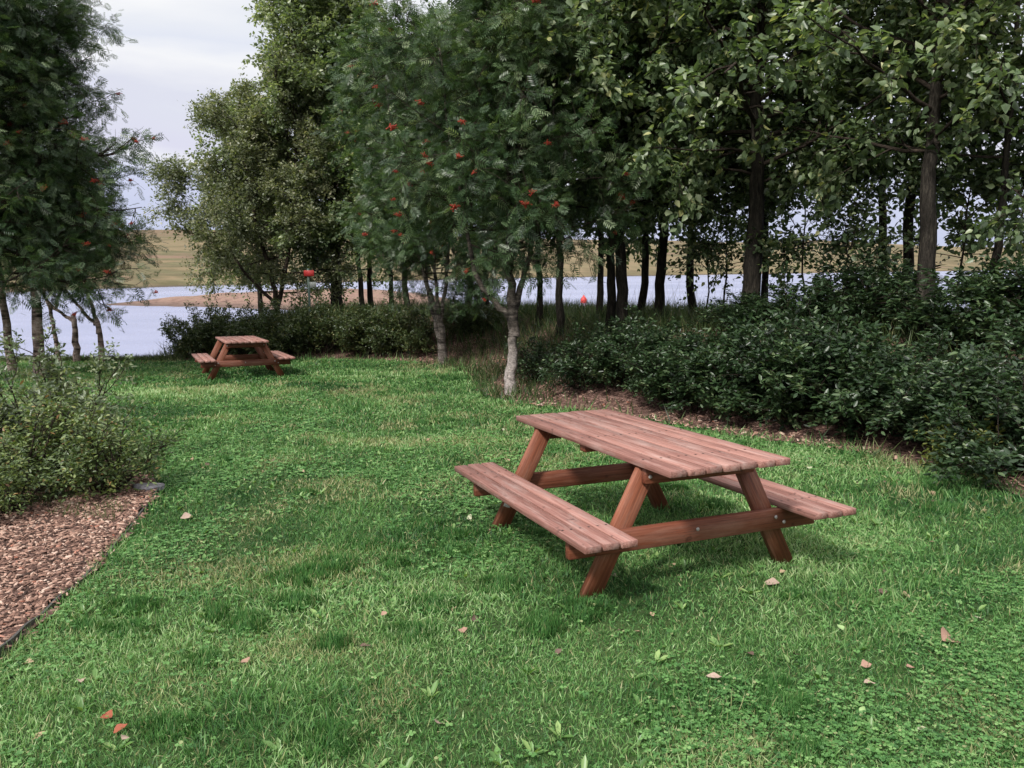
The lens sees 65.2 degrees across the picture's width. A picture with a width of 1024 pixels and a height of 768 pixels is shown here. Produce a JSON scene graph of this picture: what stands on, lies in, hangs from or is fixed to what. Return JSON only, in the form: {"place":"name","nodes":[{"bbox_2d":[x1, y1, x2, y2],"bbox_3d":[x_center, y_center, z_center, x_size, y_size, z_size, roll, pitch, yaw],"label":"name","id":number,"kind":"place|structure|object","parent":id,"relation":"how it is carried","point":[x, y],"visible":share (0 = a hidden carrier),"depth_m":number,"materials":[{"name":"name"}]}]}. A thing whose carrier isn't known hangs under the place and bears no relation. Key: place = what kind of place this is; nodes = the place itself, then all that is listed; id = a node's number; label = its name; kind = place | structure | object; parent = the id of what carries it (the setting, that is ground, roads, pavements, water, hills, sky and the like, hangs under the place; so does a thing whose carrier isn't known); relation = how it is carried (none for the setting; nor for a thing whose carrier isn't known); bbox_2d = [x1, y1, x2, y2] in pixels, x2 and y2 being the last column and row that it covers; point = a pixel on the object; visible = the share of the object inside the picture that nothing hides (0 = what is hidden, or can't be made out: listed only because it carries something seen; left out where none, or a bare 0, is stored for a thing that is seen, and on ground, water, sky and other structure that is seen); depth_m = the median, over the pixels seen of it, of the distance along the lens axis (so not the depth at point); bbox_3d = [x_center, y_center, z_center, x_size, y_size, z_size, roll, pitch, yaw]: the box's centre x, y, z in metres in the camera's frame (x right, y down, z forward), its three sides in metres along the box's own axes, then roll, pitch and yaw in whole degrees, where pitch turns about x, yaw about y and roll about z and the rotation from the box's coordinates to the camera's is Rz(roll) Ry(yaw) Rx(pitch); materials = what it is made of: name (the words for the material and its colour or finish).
{"place":"outdoors","nodes":[
{"label":"outdoors","id":0,"kind":"place"},
{"bbox_2d":[0,270,1018,356],"bbox_3d":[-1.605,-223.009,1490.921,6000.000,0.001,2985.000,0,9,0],"label":"lake","id":1,"kind":"structure","parent":0,"point":[141,335],"depth_m":97.38,"materials":[{"name":"liquid"}]},
{"bbox_2d":[0,351,1023,767],"bbox_3d":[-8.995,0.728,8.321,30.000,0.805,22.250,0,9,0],"label":"lawn","id":2,"kind":"structure","parent":0,"point":[468,706],"depth_m":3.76,"materials":[{"name":"green plant"}]},
{"bbox_2d":[0,152,101,360],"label":"rowan tree","id":3,"kind":"object","parent":2,"relation":"on","point":[56,343],"visible":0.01,"depth_m":18.98,"materials":[{"name":"green plant"}]},
{"bbox_2d":[0,0,123,314],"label":"rowan tree","id":4,"kind":"object","parent":2,"relation":"on","point":[45,104],"visible":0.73,"depth_m":14.23,"materials":[{"name":"green plant"}]},
{"bbox_2d":[0,11,127,370],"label":"rowan tree","id":5,"kind":"object","parent":2,"relation":"on","point":[6,322],"visible":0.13,"depth_m":16.41,"materials":[{"name":"green plant"}]},
{"bbox_2d":[3,180,138,361],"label":"rowan tree","id":6,"kind":"object","parent":2,"relation":"on","point":[75,343],"visible":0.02,"depth_m":18.96,"materials":[{"name":"green plant"}]},
{"bbox_2d":[0,474,157,657],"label":"bed edging","id":7,"kind":"object","parent":2,"relation":"on","point":[18,633],"visible":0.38,"depth_m":4.08,"materials":[{"name":"black plastic"}]},
{"bbox_2d":[0,447,158,658],"bbox_3d":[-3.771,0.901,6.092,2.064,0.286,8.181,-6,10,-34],"label":"mulch","id":8,"kind":"object","parent":2,"relation":"on","point":[39,602],"visible":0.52,"depth_m":5.17,"materials":[{"name":"brown wood"}]},
{"bbox_2d":[0,428,84,517],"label":"twiggy bush","id":9,"kind":"object","parent":8,"relation":"on","point":[10,492],"visible":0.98,"depth_m":5.89,"materials":[{"name":"green plant"}]},
{"bbox_2d":[0,380,116,502],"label":"twiggy bush","id":10,"kind":"object","parent":8,"relation":"on","point":[50,425],"visible":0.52,"depth_m":6.54,"materials":[{"name":"green plant"}]},
{"bbox_2d":[0,316,143,468],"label":"twiggy bush","id":11,"kind":"object","parent":8,"relation":"on","point":[65,387],"visible":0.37,"depth_m":7.32,"materials":[{"name":"green plant"}]},
{"bbox_2d":[10,384,139,444],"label":"twiggy bush","id":12,"kind":"object","parent":8,"relation":"on","point":[111,414],"visible":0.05,"depth_m":8.34,"materials":[{"name":"green plant"}]},
{"bbox_2d":[10,386,191,500],"bbox_3d":[-3.354,0.492,6.496,1.139,0.888,1.351,2,9,13],"label":"twiggy bush","id":13,"kind":"object","parent":8,"relation":"on","point":[91,459],"visible":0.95,"depth_m":6.36,"materials":[{"name":"green plant"}]},
{"bbox_2d":[133,483,164,491],"bbox_3d":[-3.000,0.850,6.573,0.271,0.042,0.160,0,9,0],"label":"flat stone","id":14,"kind":"object","parent":8,"relation":"on","point":[145,486],"visible":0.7,"depth_m":6.55,"materials":[{"name":"grey stone"}]},
{"bbox_2d":[5,121,162,360],"bbox_3d":[-10.314,-3.238,18.931,3.482,5.658,3.157,-8,12,-41],"label":"rowan tree","id":15,"kind":"object","parent":2,"relation":"on","point":[96,323],"visible":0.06,"depth_m":18.92,"materials":[{"name":"green plant"}]},
{"bbox_2d":[0,0,168,374],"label":"rowan tree","id":16,"kind":"object","parent":2,"relation":"on","point":[60,23],"visible":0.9,"depth_m":15.04,"materials":[{"name":"green plant"}]},
{"bbox_2d":[100,710,112,718],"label":"fallen leaf","id":17,"kind":"object","parent":2,"relation":"on","point":[109,713],"visible":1,"depth_m":3.06,"materials":[{"name":"red plant"}]},
{"bbox_2d":[113,724,126,732],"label":"fallen leaf","id":18,"kind":"object","parent":2,"relation":"on","point":[118,727],"visible":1,"depth_m":2.97,"materials":[{"name":"plant"}]},
{"bbox_2d":[181,512,190,518],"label":"fallen leaf","id":19,"kind":"object","parent":2,"relation":"on","point":[185,515],"visible":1,"depth_m":5.76,"materials":[{"name":"beige plant"}]},
{"bbox_2d":[191,336,294,379],"bbox_3d":[-5.317,-0.510,15.741,1.713,0.770,1.989,-4,7,-25],"label":"picnic table","id":20,"kind":"object","parent":2,"relation":"on","point":[215,362],"visible":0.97,"depth_m":15.27,"materials":[{"name":"brown wood"}]},
{"bbox_2d":[458,627,466,632],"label":"fallen leaf","id":21,"kind":"object","parent":2,"relation":"on","point":[464,629],"visible":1,"depth_m":3.81,"materials":[{"name":"beige plant"}]},
{"bbox_2d":[0,359,1023,767],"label":"clover","id":22,"kind":"object","parent":2,"relation":"on","point":[934,763],"visible":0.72,"depth_m":3.66,"materials":[{"name":"green plant"}]},
{"bbox_2d":[67,428,993,767],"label":"broadleaf weeds","id":23,"kind":"object","parent":2,"relation":"on","point":[433,688],"visible":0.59,"depth_m":4.11,"materials":[{"name":"green plant"}]},
{"bbox_2d":[454,409,855,598],"bbox_3d":[0.763,0.693,5.083,1.713,0.770,1.992,-3,7,-22],"label":"picnic table","id":24,"kind":"object","parent":2,"relation":"on","point":[653,454],"visible":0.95,"depth_m":4.59,"materials":[{"name":"brown wood"}]},
{"bbox_2d":[706,672,721,677],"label":"fallen leaf","id":25,"kind":"object","parent":2,"relation":"on","point":[710,675],"visible":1,"depth_m":3.33,"materials":[{"name":"beige plant"}]},
{"bbox_2d":[765,577,778,584],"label":"fallen leaf","id":26,"kind":"object","parent":2,"relation":"on","point":[772,580],"visible":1,"depth_m":4.38,"materials":[{"name":"beige plant"}]},
{"bbox_2d":[861,659,870,667],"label":"fallen leaf","id":27,"kind":"object","parent":2,"relation":"on","point":[864,663],"visible":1,"depth_m":3.43,"materials":[{"name":"plant"}]},
{"bbox_2d":[864,679,874,683],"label":"fallen leaf","id":28,"kind":"object","parent":2,"relation":"on","point":[866,680],"visible":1,"depth_m":3.27,"materials":[{"name":"beige plant"}]},
{"bbox_2d":[941,627,959,641],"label":"fallen leaf","id":29,"kind":"object","parent":2,"relation":"on","point":[944,633],"visible":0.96,"depth_m":3.67,"materials":[{"name":"plant"}]},
{"bbox_2d":[2,230,1023,471],"bbox_3d":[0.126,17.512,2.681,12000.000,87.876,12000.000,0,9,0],"label":"ground","id":30,"kind":"structure","parent":0,"point":[172,271],"depth_m":258.92,"materials":[{"name":"beige plant"}]},
{"bbox_2d":[185,78,350,313],"bbox_3d":[-8.131,-5.421,25.516,5.574,7.992,4.927,0,9,0],"label":"tree","id":31,"kind":"object","parent":30,"relation":"on","point":[238,270],"visible":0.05,"depth_m":25.09,"materials":[{"name":"green plant"}]},
{"bbox_2d":[0,297,1023,521],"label":"wild grass","id":32,"kind":"structure","parent":30,"relation":"on","point":[575,313],"depth_m":16.26,"materials":[{"name":"green plant"}]},
{"bbox_2d":[177,315,1023,497],"bbox_3d":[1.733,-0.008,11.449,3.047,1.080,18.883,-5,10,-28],"label":"mulch","id":33,"kind":"object","parent":30,"relation":"on","point":[735,427],"visible":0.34,"depth_m":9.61,"materials":[{"name":"brown wood"}]},
{"bbox_2d":[156,300,230,357],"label":"leafy shrub","id":34,"kind":"object","parent":33,"relation":"on","point":[185,343],"visible":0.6,"depth_m":19.66,"materials":[{"name":"green plant"}]},
{"bbox_2d":[184,298,272,354],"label":"leafy shrub","id":35,"kind":"object","parent":33,"relation":"on","point":[235,329],"visible":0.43,"depth_m":19.46,"materials":[{"name":"green plant"}]},
{"bbox_2d":[135,42,356,316],"bbox_3d":[-7.288,-5.485,22.144,5.980,7.739,5.051,0,9,0],"label":"willow tree","id":36,"kind":"object","parent":33,"relation":"on","point":[232,220],"visible":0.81,"depth_m":21.63,"materials":[{"name":"green plant"}]},
{"bbox_2d":[228,297,320,354],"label":"leafy shrub","id":37,"kind":"object","parent":33,"relation":"on","point":[275,336],"visible":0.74,"depth_m":19.52,"materials":[{"name":"green plant"}]},
{"bbox_2d":[304,269,315,310],"bbox_3d":[-5.176,-2.033,20.662,0.305,1.876,0.085,0,9,0],"label":"marker post","id":38,"kind":"object","parent":33,"relation":"on","point":[308,273],"visible":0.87,"depth_m":20.54,"materials":[{"name":"metal"}]},
{"bbox_2d":[271,294,363,355],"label":"leafy shrub","id":39,"kind":"object","parent":33,"relation":"on","point":[322,327],"visible":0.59,"depth_m":19.66,"materials":[{"name":"green plant"}]},
{"bbox_2d":[206,0,441,308],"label":"poplar tree","id":40,"kind":"object","parent":33,"relation":"on","point":[298,22],"visible":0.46,"depth_m":21.45,"materials":[{"name":"green plant"}]},
{"bbox_2d":[287,19,394,309],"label":"poplar tree","id":41,"kind":"object","parent":33,"relation":"on","point":[328,40],"visible":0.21,"depth_m":21.63,"materials":[{"name":"green plant"}]},
{"bbox_2d":[290,59,410,306],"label":"poplar tree","id":42,"kind":"object","parent":33,"relation":"on","point":[369,271],"visible":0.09,"depth_m":23.03,"materials":[{"name":"green plant"}]},
{"bbox_2d":[308,23,405,304],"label":"poplar tree","id":43,"kind":"object","parent":33,"relation":"on","point":[390,275],"visible":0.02,"depth_m":21.98,"materials":[{"name":"green plant"}]},
{"bbox_2d":[326,297,407,354],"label":"leafy shrub","id":44,"kind":"object","parent":33,"relation":"on","point":[357,341],"visible":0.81,"depth_m":19.34,"materials":[{"name":"green plant"}]},
{"bbox_2d":[323,0,440,308],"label":"poplar tree","id":45,"kind":"object","parent":33,"relation":"on","point":[350,158],"visible":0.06,"depth_m":21.12,"materials":[{"name":"green plant"}]},
{"bbox_2d":[362,298,449,357],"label":"leafy shrub","id":46,"kind":"object","parent":33,"relation":"on","point":[412,335],"visible":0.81,"depth_m":19.30,"materials":[{"name":"green plant"}]},
{"bbox_2d":[312,0,528,363],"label":"rowan tree","id":47,"kind":"object","parent":33,"relation":"on","point":[413,252],"visible":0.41,"depth_m":16.58,"materials":[{"name":"green plant"}]},
{"bbox_2d":[382,0,521,305],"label":"poplar tree","id":48,"kind":"object","parent":33,"relation":"on","point":[418,142],"depth_m":20.67,"materials":[{"name":"green plant"}]},
{"bbox_2d":[443,292,507,333],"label":"leafy shrub","id":49,"kind":"object","parent":33,"relation":"on","point":[469,321],"visible":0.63,"depth_m":19.18,"materials":[{"name":"green plant"}]},
{"bbox_2d":[416,0,542,308],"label":"poplar tree","id":50,"kind":"object","parent":33,"relation":"on","point":[486,301],"visible":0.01,"depth_m":19.07,"materials":[{"name":"green plant"}]},
{"bbox_2d":[333,0,670,394],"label":"rowan tree","id":51,"kind":"object","parent":33,"relation":"on","point":[504,53],"visible":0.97,"depth_m":11.49,"materials":[{"name":"green plant"}]},
{"bbox_2d":[496,323,568,384],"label":"leafy shrub","id":52,"kind":"object","parent":33,"relation":"on","point":[525,357],"visible":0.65,"depth_m":13.15,"materials":[{"name":"green plant"}]},
{"bbox_2d":[470,2,625,326],"bbox_3d":[0.816,-5.141,17.404,3.959,8.175,4.361,2,9,14],"label":"poplar tree","id":53,"kind":"object","parent":33,"relation":"on","point":[540,305],"visible":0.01,"depth_m":17.86,"materials":[{"name":"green plant"}]},
{"bbox_2d":[466,1,643,336],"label":"poplar tree","id":54,"kind":"object","parent":33,"relation":"on","point":[560,315],"depth_m":16.53,"materials":[{"name":"green plant"}]},
{"bbox_2d":[533,322,624,393],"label":"leafy shrub","id":55,"kind":"object","parent":33,"relation":"on","point":[570,354],"visible":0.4,"depth_m":11.89,"materials":[{"name":"green plant"}]},
{"bbox_2d":[518,58,676,317],"bbox_3d":[1.807,-5.144,16.192,4.361,8.175,3.959,3,9,21],"label":"poplar tree","id":56,"kind":"object","parent":33,"relation":"on","point":[600,288],"visible":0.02,"depth_m":16.87,"materials":[{"name":"green plant"}]},
{"bbox_2d":[534,302,682,391],"bbox_3d":[1.756,-0.556,11.569,2.191,1.221,2.133,-8,12,-41],"label":"leafy shrub","id":57,"kind":"object","parent":33,"relation":"on","point":[604,352],"visible":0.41,"depth_m":11.47,"materials":[{"name":"green plant"}]},
{"bbox_2d":[453,0,768,330],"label":"poplar tree","id":58,"kind":"object","parent":33,"relation":"on","point":[656,70],"visible":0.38,"depth_m":11.66,"materials":[{"name":"green plant"}]},
{"bbox_2d":[499,0,731,331],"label":"poplar tree","id":59,"kind":"object","parent":33,"relation":"on","point":[592,190],"visible":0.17,"depth_m":12.29,"materials":[{"name":"green plant"}]},
{"bbox_2d":[547,43,753,312],"bbox_3d":[2.339,-4.915,15.041,4.138,7.998,4.246,0,9,1],"label":"poplar tree","id":60,"kind":"object","parent":33,"relation":"on","point":[642,298],"visible":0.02,"depth_m":15.51,"materials":[{"name":"green plant"}]},
{"bbox_2d":[611,316,732,407],"bbox_3d":[2.237,-0.311,10.762,2.015,1.215,2.269,-5,10,-28],"label":"leafy shrub","id":61,"kind":"object","parent":33,"relation":"on","point":[657,365],"visible":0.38,"depth_m":10.49,"materials":[{"name":"green plant"}]},
{"bbox_2d":[564,2,811,323],"bbox_3d":[2.966,-4.794,13.988,4.680,7.949,4.176,-7,11,-36],"label":"poplar tree","id":62,"kind":"object","parent":33,"relation":"on","point":[661,255],"visible":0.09,"depth_m":13.24,"materials":[{"name":"green plant"}]},
{"bbox_2d":[603,7,808,314],"bbox_3d":[3.565,-4.804,14.840,4.020,7.770,4.125,-1,9,-1],"label":"poplar tree","id":63,"kind":"object","parent":33,"relation":"on","point":[691,298],"visible":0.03,"depth_m":15.06,"materials":[{"name":"green plant"}]},
{"bbox_2d":[664,173,764,318],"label":"sapling","id":64,"kind":"object","parent":33,"relation":"on","point":[715,243],"visible":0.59,"depth_m":13.31,"materials":[{"name":"green plant"}]},
{"bbox_2d":[631,322,816,419],"bbox_3d":[2.686,-0.204,10.121,2.426,1.173,2.568,2,9,18],"label":"leafy shrub","id":65,"kind":"object","parent":33,"relation":"on","point":[728,401],"visible":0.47,"depth_m":9.75,"materials":[{"name":"green plant"}]},
{"bbox_2d":[661,105,828,304],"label":"sapling","id":66,"kind":"object","parent":33,"relation":"on","point":[728,163],"visible":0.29,"depth_m":13.37,"materials":[{"name":"green plant"}]},
{"bbox_2d":[685,281,841,332],"bbox_3d":[3.852,-1.099,11.849,2.239,0.844,2.521,8,12,44],"label":"leafy shrub","id":67,"kind":"object","parent":33,"relation":"on","point":[740,309],"visible":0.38,"depth_m":11.44,"materials":[{"name":"green plant"}]},
{"bbox_2d":[655,0,893,305],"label":"poplar tree","id":68,"kind":"object","parent":33,"relation":"on","point":[769,184],"visible":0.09,"depth_m":12.87,"materials":[{"name":"green plant"}]},
{"bbox_2d":[588,0,962,321],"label":"poplar tree","id":69,"kind":"object","parent":33,"relation":"on","point":[734,68],"visible":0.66,"depth_m":11.08,"materials":[{"name":"green plant"}]},
{"bbox_2d":[677,281,902,426],"bbox_3d":[3.248,-0.380,9.384,2.510,1.652,2.577,6,11,34],"label":"leafy shrub","id":70,"kind":"object","parent":33,"relation":"on","point":[780,391],"visible":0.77,"depth_m":8.90,"materials":[{"name":"green plant"}]},
{"bbox_2d":[727,87,879,302],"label":"sapling","id":71,"kind":"object","parent":33,"relation":"on","point":[771,239],"visible":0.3,"depth_m":12.11,"materials":[{"name":"green plant"}]},
{"bbox_2d":[727,240,964,336],"bbox_3d":[4.880,-1.300,11.013,2.835,1.422,2.760,-3,9,-19],"label":"leafy shrub","id":72,"kind":"object","parent":33,"relation":"on","point":[864,292],"visible":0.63,"depth_m":10.70,"materials":[{"name":"green plant"}]},
{"bbox_2d":[789,139,915,331],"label":"sapling","id":73,"kind":"object","parent":33,"relation":"on","point":[865,203],"visible":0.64,"depth_m":11.41,"materials":[{"name":"green plant"}]},
{"bbox_2d":[744,320,993,441],"bbox_3d":[3.881,-0.066,8.812,2.696,1.334,2.547,7,12,42],"label":"leafy shrub","id":74,"kind":"object","parent":33,"relation":"on","point":[847,395],"visible":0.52,"depth_m":8.36,"materials":[{"name":"green plant"}]},
{"bbox_2d":[719,0,1023,337],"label":"poplar tree","id":75,"kind":"object","parent":33,"relation":"on","point":[884,48],"visible":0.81,"depth_m":9.36,"materials":[{"name":"green plant"}]},
{"bbox_2d":[763,0,1011,285],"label":"poplar tree","id":76,"kind":"object","parent":33,"relation":"on","point":[891,156],"visible":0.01,"depth_m":12.49,"materials":[{"name":"green plant"}]},
{"bbox_2d":[776,0,1023,330],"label":"poplar tree","id":77,"kind":"object","parent":33,"relation":"on","point":[907,221],"visible":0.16,"depth_m":11.08,"materials":[{"name":"green plant"}]},
{"bbox_2d":[818,324,1023,451],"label":"leafy shrub","id":78,"kind":"object","parent":33,"relation":"on","point":[892,418],"visible":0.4,"depth_m":7.76,"materials":[{"name":"green plant"}]},
{"bbox_2d":[831,0,1023,273],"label":"poplar tree","id":79,"kind":"object","parent":33,"relation":"on","point":[997,229],"visible":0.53,"depth_m":9.70,"materials":[{"name":"green plant"}]},
{"bbox_2d":[833,55,1023,312],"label":"sapling","id":80,"kind":"object","parent":33,"relation":"on","point":[943,181],"visible":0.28,"depth_m":10.89,"materials":[{"name":"green plant"}]},
{"bbox_2d":[882,254,1023,354],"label":"leafy shrub","id":81,"kind":"object","parent":33,"relation":"on","point":[995,299],"visible":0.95,"depth_m":8.99,"materials":[{"name":"green plant"}]},
{"bbox_2d":[888,322,1023,488],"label":"leafy shrub","id":82,"kind":"object","parent":33,"relation":"on","point":[994,389],"visible":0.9,"depth_m":6.87,"materials":[{"name":"green plant"}]},
{"bbox_2d":[913,413,1006,478],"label":"leafy shrub","id":83,"kind":"object","parent":33,"relation":"on","point":[926,455],"visible":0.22,"depth_m":7.02,"materials":[{"name":"green plant"}]},
{"bbox_2d":[938,48,1023,265],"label":"sapling","id":84,"kind":"object","parent":33,"relation":"on","point":[990,176],"visible":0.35,"depth_m":10.79,"materials":[{"name":"green plant"}]},
{"bbox_2d":[545,276,966,310],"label":"dry grass","id":85,"kind":"structure","parent":30,"relation":"on","point":[666,296],"depth_m":18.05,"materials":[{"name":"beige plant"}]},
{"bbox_2d":[40,0,1023,246],"label":"sky","id":86,"kind":"structure","parent":0,"point":[183,48],"materials":[{"name":"white"}]}
]}

